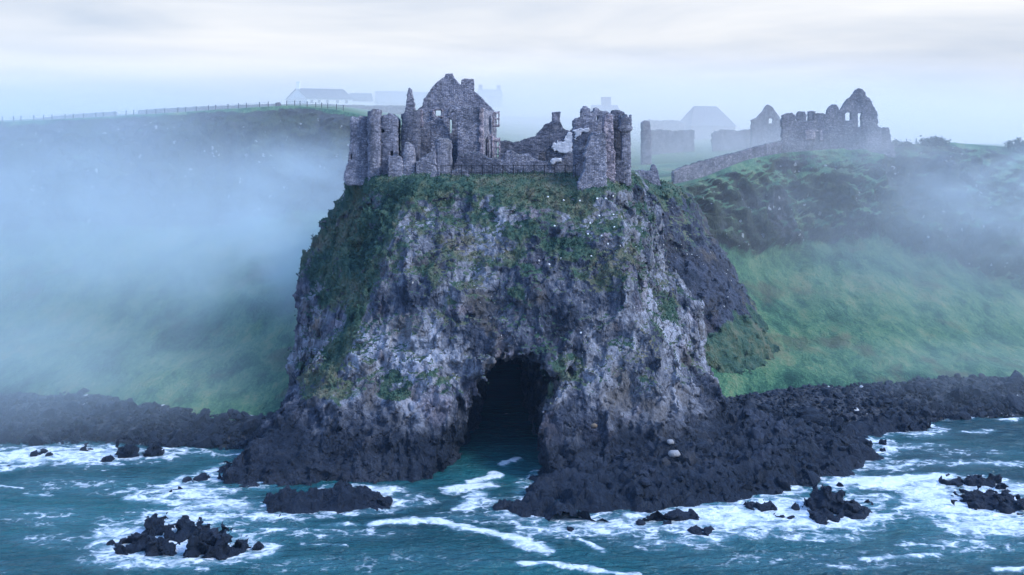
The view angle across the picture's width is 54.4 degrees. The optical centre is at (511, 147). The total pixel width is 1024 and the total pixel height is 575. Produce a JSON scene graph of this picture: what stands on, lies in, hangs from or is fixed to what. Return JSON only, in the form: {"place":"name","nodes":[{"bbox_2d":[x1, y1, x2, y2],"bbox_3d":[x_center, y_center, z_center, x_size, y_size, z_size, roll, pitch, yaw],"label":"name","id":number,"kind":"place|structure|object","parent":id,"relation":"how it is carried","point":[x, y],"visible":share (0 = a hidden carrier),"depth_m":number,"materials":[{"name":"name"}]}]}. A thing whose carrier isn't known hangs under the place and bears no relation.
{"place":"outdoors","nodes":[
{"label":"outdoors","id":0,"kind":"place"},
{"bbox_2d":[217,170,733,487],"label":"cliff","id":1,"kind":"structure","parent":0,"point":[365,431],"depth_m":110.32,"materials":[{"name":"grey stone"}]},
{"bbox_2d":[288,170,703,404],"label":"grass","id":2,"kind":"structure","parent":1,"relation":"on","point":[505,174],"depth_m":118.19,"materials":[{"name":"green plant"}]},
{"bbox_2d":[343,109,402,185],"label":"ruined tower","id":3,"kind":"structure","parent":2,"relation":"on","point":[374,145],"depth_m":128.57,"materials":[{"name":"stone"}]},
{"bbox_2d":[401,88,420,175],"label":"pinnacle tower","id":4,"kind":"structure","parent":2,"relation":"on","point":[410,137],"depth_m":129.15,"materials":[{"name":"stone"}]},
{"bbox_2d":[415,73,501,176],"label":"manor house","id":5,"kind":"structure","parent":2,"relation":"on","point":[471,138],"depth_m":132.22,"materials":[{"name":"stone"}]},
{"bbox_2d":[487,133,499,158],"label":"bay window","id":6,"kind":"structure","parent":5,"relation":"in","point":[493,139],"depth_m":132.19,"materials":[{"name":"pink stone"}]},
{"bbox_2d":[492,111,499,126],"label":"bay window","id":7,"kind":"structure","parent":5,"relation":"in","point":[498,112],"depth_m":133.03,"materials":[{"name":"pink stone"}]},
{"bbox_2d":[498,112,572,172],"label":"courtyard wall","id":8,"kind":"structure","parent":2,"relation":"on","point":[550,143],"depth_m":136.97,"materials":[{"name":"stone"}]},
{"bbox_2d":[572,106,632,190],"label":"corner tower","id":9,"kind":"structure","parent":2,"relation":"on","point":[601,147],"depth_m":123.60,"materials":[{"name":"stone"}]},
{"bbox_2d":[440,164,575,177],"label":"railing","id":10,"kind":"object","parent":1,"relation":"on","point":[513,165],"visible":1,"depth_m":122.08,"materials":[{"name":"black metal"}]},
{"bbox_2d":[0,104,1006,164],"bbox_3d":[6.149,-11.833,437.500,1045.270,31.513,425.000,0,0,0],"label":"field","id":11,"kind":"structure","parent":0,"point":[513,130],"depth_m":273.82,"materials":[{"name":"green plant"}]},
{"bbox_2d":[34,111,116,119],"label":"field wall","id":12,"kind":"structure","parent":11,"relation":"on","point":[100,114],"depth_m":262.01,"materials":[{"name":"stone"}]},
{"bbox_2d":[138,104,274,113],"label":"field wall","id":13,"kind":"structure","parent":11,"relation":"on","point":[169,110],"depth_m":262.00,"materials":[{"name":"stone"}]},
{"bbox_2d":[285,82,353,104],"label":"cottage","id":14,"kind":"structure","parent":11,"relation":"on","point":[298,94],"depth_m":333.50,"materials":[{"name":"stone"}]},
{"bbox_2d":[284,104,405,114],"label":"field wall","id":15,"kind":"structure","parent":11,"relation":"on","point":[397,109],"depth_m":280.00,"materials":[{"name":"stone"}]},
{"bbox_2d":[349,93,372,104],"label":"outbuilding","id":16,"kind":"structure","parent":11,"relation":"on","point":[363,99],"depth_m":347.32,"materials":[{"name":"stone"}]},
{"bbox_2d":[374,91,427,105],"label":"long barn","id":17,"kind":"structure","parent":11,"relation":"on","point":[390,97],"depth_m":404.96,"materials":[{"name":"stone"}]},
{"bbox_2d":[477,85,502,107],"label":"house","id":18,"kind":"structure","parent":11,"relation":"on","point":[492,98],"depth_m":422.76,"materials":[{"name":"stone"}]},
{"bbox_2d":[501,116,571,123],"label":"field wall","id":19,"kind":"structure","parent":11,"relation":"on","point":[566,120],"depth_m":399.99,"materials":[{"name":"stone"}]},
{"bbox_2d":[590,97,618,118],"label":"farmhouse","id":20,"kind":"object","parent":11,"relation":"on","point":[605,105],"visible":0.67,"depth_m":334.15,"materials":[{"name":"stone"}]},
{"bbox_2d":[640,120,651,164],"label":"wall tower","id":21,"kind":"structure","parent":11,"relation":"on","point":[646,148],"depth_m":225.73,"materials":[{"name":"stone"}]},
{"bbox_2d":[646,119,685,130],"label":"field wall","id":22,"kind":"structure","parent":11,"relation":"on","point":[673,125],"depth_m":299.99,"materials":[{"name":"stone"}]},
{"bbox_2d":[651,129,694,154],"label":"court wall","id":23,"kind":"structure","parent":11,"relation":"on","point":[666,141],"depth_m":251.99,"materials":[{"name":"stone"}]},
{"bbox_2d":[680,106,735,139],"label":"hipped barn","id":24,"kind":"structure","parent":11,"relation":"on","point":[704,122],"depth_m":304.19,"materials":[{"name":"stone"}]},
{"bbox_2d":[710,129,750,151],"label":"court wall","id":25,"kind":"structure","parent":11,"relation":"on","point":[722,140],"depth_m":247.99,"materials":[{"name":"stone"}]},
{"bbox_2d":[750,105,781,147],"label":"ruined gable","id":26,"kind":"structure","parent":11,"relation":"on","point":[763,130],"depth_m":239.99,"materials":[{"name":"stone"}]},
{"bbox_2d":[0,106,1023,420],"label":"hillside","id":27,"kind":"structure","parent":0,"point":[144,258],"depth_m":180.92,"materials":[{"name":"green plant"}]},
{"bbox_2d":[2,101,268,121],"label":"fence","id":28,"kind":"object","parent":27,"relation":"on","point":[133,112],"visible":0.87,"depth_m":208.41,"materials":[{"name":"brown wood"}]},
{"bbox_2d":[286,100,343,110],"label":"fence","id":29,"kind":"object","parent":27,"relation":"on","point":[315,105],"visible":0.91,"depth_m":210.96,"materials":[{"name":"brown wood"}]},
{"bbox_2d":[643,178,699,220],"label":"grass","id":30,"kind":"structure","parent":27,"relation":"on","point":[687,189],"depth_m":152.40,"materials":[{"name":"green plant"}]},
{"bbox_2d":[671,141,782,183],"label":"boundary wall","id":31,"kind":"structure","parent":27,"relation":"on","point":[698,169],"depth_m":188.75,"materials":[{"name":"stone"}]},
{"bbox_2d":[780,88,895,157],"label":"ruined lodging","id":32,"kind":"structure","parent":27,"relation":"on","point":[832,128],"depth_m":199.99,"materials":[{"name":"stone"}]},
{"bbox_2d":[892,138,914,146],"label":"bush","id":33,"kind":"object","parent":27,"relation":"on","point":[896,143],"visible":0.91,"depth_m":202.19,"materials":[{"name":"green plant"}]},
{"bbox_2d":[915,134,950,146],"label":"bush","id":34,"kind":"object","parent":27,"relation":"on","point":[934,141],"visible":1,"depth_m":202.07,"materials":[{"name":"green plant"}]},
{"bbox_2d":[1002,137,1023,154],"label":"bush","id":35,"kind":"object","parent":27,"relation":"on","point":[1018,144],"visible":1,"depth_m":203.33,"materials":[{"name":"green plant"}]},
{"bbox_2d":[0,364,1023,574],"bbox_3d":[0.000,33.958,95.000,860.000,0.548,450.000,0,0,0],"label":"sea","id":36,"kind":"structure","parent":0,"point":[68,508],"depth_m":90.36,"materials":[{"name":"liquid"}]},
{"bbox_2d":[30,450,37,456],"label":"sea rock","id":37,"kind":"object","parent":36,"relation":"in","point":[33,453],"visible":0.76,"depth_m":109.77,"materials":[{"name":"grey stone"}]},
{"bbox_2d":[38,448,47,454],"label":"sea rock","id":38,"kind":"object","parent":36,"relation":"in","point":[43,450],"visible":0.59,"depth_m":110.51,"materials":[{"name":"grey stone"}]},
{"bbox_2d":[79,445,93,450],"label":"sea rock","id":39,"kind":"object","parent":36,"relation":"in","point":[84,448],"visible":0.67,"depth_m":111.88,"materials":[{"name":"grey stone"}]},
{"bbox_2d":[100,455,114,461],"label":"sea rock","id":40,"kind":"object","parent":36,"relation":"in","point":[109,458],"visible":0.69,"depth_m":108.08,"materials":[{"name":"grey stone"}]},
{"bbox_2d":[106,539,116,545],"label":"sea rock","id":41,"kind":"object","parent":36,"relation":"in","point":[111,542],"visible":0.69,"depth_m":85.25,"materials":[{"name":"grey stone"}]},
{"bbox_2d":[115,436,139,457],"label":"sea rock","id":42,"kind":"object","parent":36,"relation":"in","point":[128,451],"visible":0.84,"depth_m":109.44,"materials":[{"name":"grey stone"}]},
{"bbox_2d":[113,529,180,556],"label":"sea rock","id":43,"kind":"object","parent":36,"relation":"in","point":[152,545],"visible":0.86,"depth_m":83.56,"materials":[{"name":"grey stone"}]},
{"bbox_2d":[140,438,164,456],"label":"sea rock","id":44,"kind":"object","parent":36,"relation":"in","point":[152,450],"visible":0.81,"depth_m":110.05,"materials":[{"name":"grey stone"}]},
{"bbox_2d":[141,512,174,535],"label":"sea rock","id":45,"kind":"object","parent":36,"relation":"in","point":[155,523],"visible":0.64,"depth_m":87.43,"materials":[{"name":"grey stone"}]},
{"bbox_2d":[163,517,210,541],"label":"sea rock","id":46,"kind":"object","parent":36,"relation":"in","point":[183,526],"visible":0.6,"depth_m":86.81,"materials":[{"name":"grey stone"}]},
{"bbox_2d":[182,476,191,482],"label":"sea rock","id":47,"kind":"object","parent":36,"relation":"in","point":[186,479],"visible":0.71,"depth_m":101.71,"materials":[{"name":"grey stone"}]},
{"bbox_2d":[192,472,209,482],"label":"sea rock","id":48,"kind":"object","parent":36,"relation":"in","point":[204,476],"visible":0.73,"depth_m":101.91,"materials":[{"name":"grey stone"}]},
{"bbox_2d":[180,521,250,559],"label":"sea rock","id":49,"kind":"object","parent":36,"relation":"in","point":[212,542],"visible":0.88,"depth_m":82.96,"materials":[{"name":"grey stone"}]},
{"bbox_2d":[216,461,231,472],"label":"sea rock","id":50,"kind":"object","parent":36,"relation":"in","point":[227,465],"visible":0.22,"depth_m":104.56,"materials":[{"name":"grey stone"}]},
{"bbox_2d":[252,541,263,549],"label":"sea rock","id":51,"kind":"object","parent":36,"relation":"in","point":[258,545],"visible":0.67,"depth_m":84.11,"materials":[{"name":"grey stone"}]},
{"bbox_2d":[266,500,282,513],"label":"sea rock","id":52,"kind":"object","parent":36,"relation":"in","point":[276,506],"visible":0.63,"depth_m":93.15,"materials":[{"name":"black stone"}]},
{"bbox_2d":[377,495,392,506],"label":"sea rock","id":53,"kind":"object","parent":36,"relation":"in","point":[386,501],"visible":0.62,"depth_m":94.41,"materials":[{"name":"black stone"}]},
{"bbox_2d":[567,526,573,531],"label":"sea rock","id":54,"kind":"object","parent":36,"relation":"in","point":[570,529],"visible":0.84,"depth_m":88.74,"materials":[{"name":"grey stone"}]},
{"bbox_2d":[636,519,645,525],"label":"sea rock","id":55,"kind":"object","parent":36,"relation":"in","point":[639,522],"visible":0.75,"depth_m":89.99,"materials":[{"name":"black stone"}]},
{"bbox_2d":[656,508,699,524],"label":"sea rock","id":56,"kind":"object","parent":36,"relation":"in","point":[677,514],"visible":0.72,"depth_m":90.76,"materials":[{"name":"black stone"}]},
{"bbox_2d":[687,525,714,535],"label":"sea rock","id":57,"kind":"object","parent":36,"relation":"in","point":[697,530],"visible":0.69,"depth_m":87.90,"materials":[{"name":"grey stone"}]},
{"bbox_2d":[746,499,777,511],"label":"sea rock","id":58,"kind":"object","parent":36,"relation":"in","point":[769,505],"visible":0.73,"depth_m":93.40,"materials":[{"name":"black stone"}]},
{"bbox_2d":[791,502,799,510],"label":"sea rock","id":59,"kind":"object","parent":36,"relation":"in","point":[795,506],"visible":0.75,"depth_m":93.54,"materials":[{"name":"black stone"}]},
{"bbox_2d":[802,483,871,514],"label":"sea rock","id":60,"kind":"object","parent":36,"relation":"in","point":[829,499],"visible":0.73,"depth_m":93.16,"materials":[{"name":"black stone"}]},
{"bbox_2d":[807,507,868,524],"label":"sea rock","id":61,"kind":"object","parent":36,"relation":"in","point":[823,516],"visible":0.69,"depth_m":91.16,"materials":[{"name":"black stone"}]},
{"bbox_2d":[853,436,872,447],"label":"sea rock","id":62,"kind":"object","parent":36,"relation":"in","point":[865,441],"visible":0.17,"depth_m":111.80,"materials":[{"name":"black stone"}]},
{"bbox_2d":[878,439,886,444],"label":"sea rock","id":63,"kind":"object","parent":36,"relation":"in","point":[882,442],"visible":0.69,"depth_m":114.20,"materials":[{"name":"black stone"}]},
{"bbox_2d":[896,418,931,431],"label":"sea rock","id":64,"kind":"object","parent":36,"relation":"in","point":[910,425],"visible":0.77,"depth_m":119.77,"materials":[{"name":"black stone"}]},
{"bbox_2d":[938,473,963,486],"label":"sea rock","id":65,"kind":"object","parent":36,"relation":"in","point":[957,482],"visible":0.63,"depth_m":100.48,"materials":[{"name":"black stone"}]},
{"bbox_2d":[962,472,1002,487],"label":"sea rock","id":66,"kind":"object","parent":36,"relation":"in","point":[991,481],"visible":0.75,"depth_m":100.42,"materials":[{"name":"black stone"}]},
{"bbox_2d":[948,485,1023,514],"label":"sea rock","id":67,"kind":"object","parent":36,"relation":"in","point":[1005,502],"visible":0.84,"depth_m":94.51,"materials":[{"name":"black stone"}]},
{"bbox_2d":[995,482,1008,489],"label":"sea rock","id":68,"kind":"object","parent":36,"relation":"in","point":[1001,486],"visible":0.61,"depth_m":99.25,"materials":[{"name":"black stone"}]},
{"bbox_2d":[0,376,1023,447],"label":"beach","id":69,"kind":"structure","parent":0,"point":[795,404],"depth_m":125.29,"materials":[{"name":"grey stone"}]},
{"bbox_2d":[0,388,273,449],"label":"beach rubble","id":70,"kind":"object","parent":69,"relation":"on","point":[209,434],"visible":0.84,"depth_m":117.66,"materials":[{"name":"grey stone"}]},
{"bbox_2d":[724,370,1023,437],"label":"beach rubble","id":71,"kind":"object","parent":69,"relation":"on","point":[1010,402],"visible":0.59,"depth_m":127.82,"materials":[{"name":"grey stone"}]},
{"bbox_2d":[0,0,1023,142],"label":"sky","id":72,"kind":"structure","parent":0,"point":[953,70],"materials":[{"name":"white"}]},
{"bbox_2d":[263,399,916,521],"bbox_3d":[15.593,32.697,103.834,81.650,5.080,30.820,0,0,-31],"label":"shore","id":73,"kind":"structure","parent":0,"point":[584,488],"depth_m":97.46,"materials":[{"name":"grey stone"}]},
{"bbox_2d":[667,439,673,444],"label":"boulder","id":74,"kind":"object","parent":73,"relation":"on","point":[670,441],"visible":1,"depth_m":102.23,"materials":[{"name":"white stone"}]},
{"bbox_2d":[668,450,680,457],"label":"boulder","id":75,"kind":"object","parent":73,"relation":"on","point":[673,453],"visible":1,"depth_m":101.03,"materials":[{"name":"white stone"}]},
{"bbox_2d":[644,179,780,374],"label":"headland","id":76,"kind":"structure","parent":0,"point":[737,328],"depth_m":143.82,"materials":[{"name":"grey stone"}]},
{"bbox_2d":[635,164,660,185],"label":"neck wall","id":77,"kind":"structure","parent":76,"relation":"on","point":[651,175],"depth_m":152.99,"materials":[{"name":"stone"}]}
]}

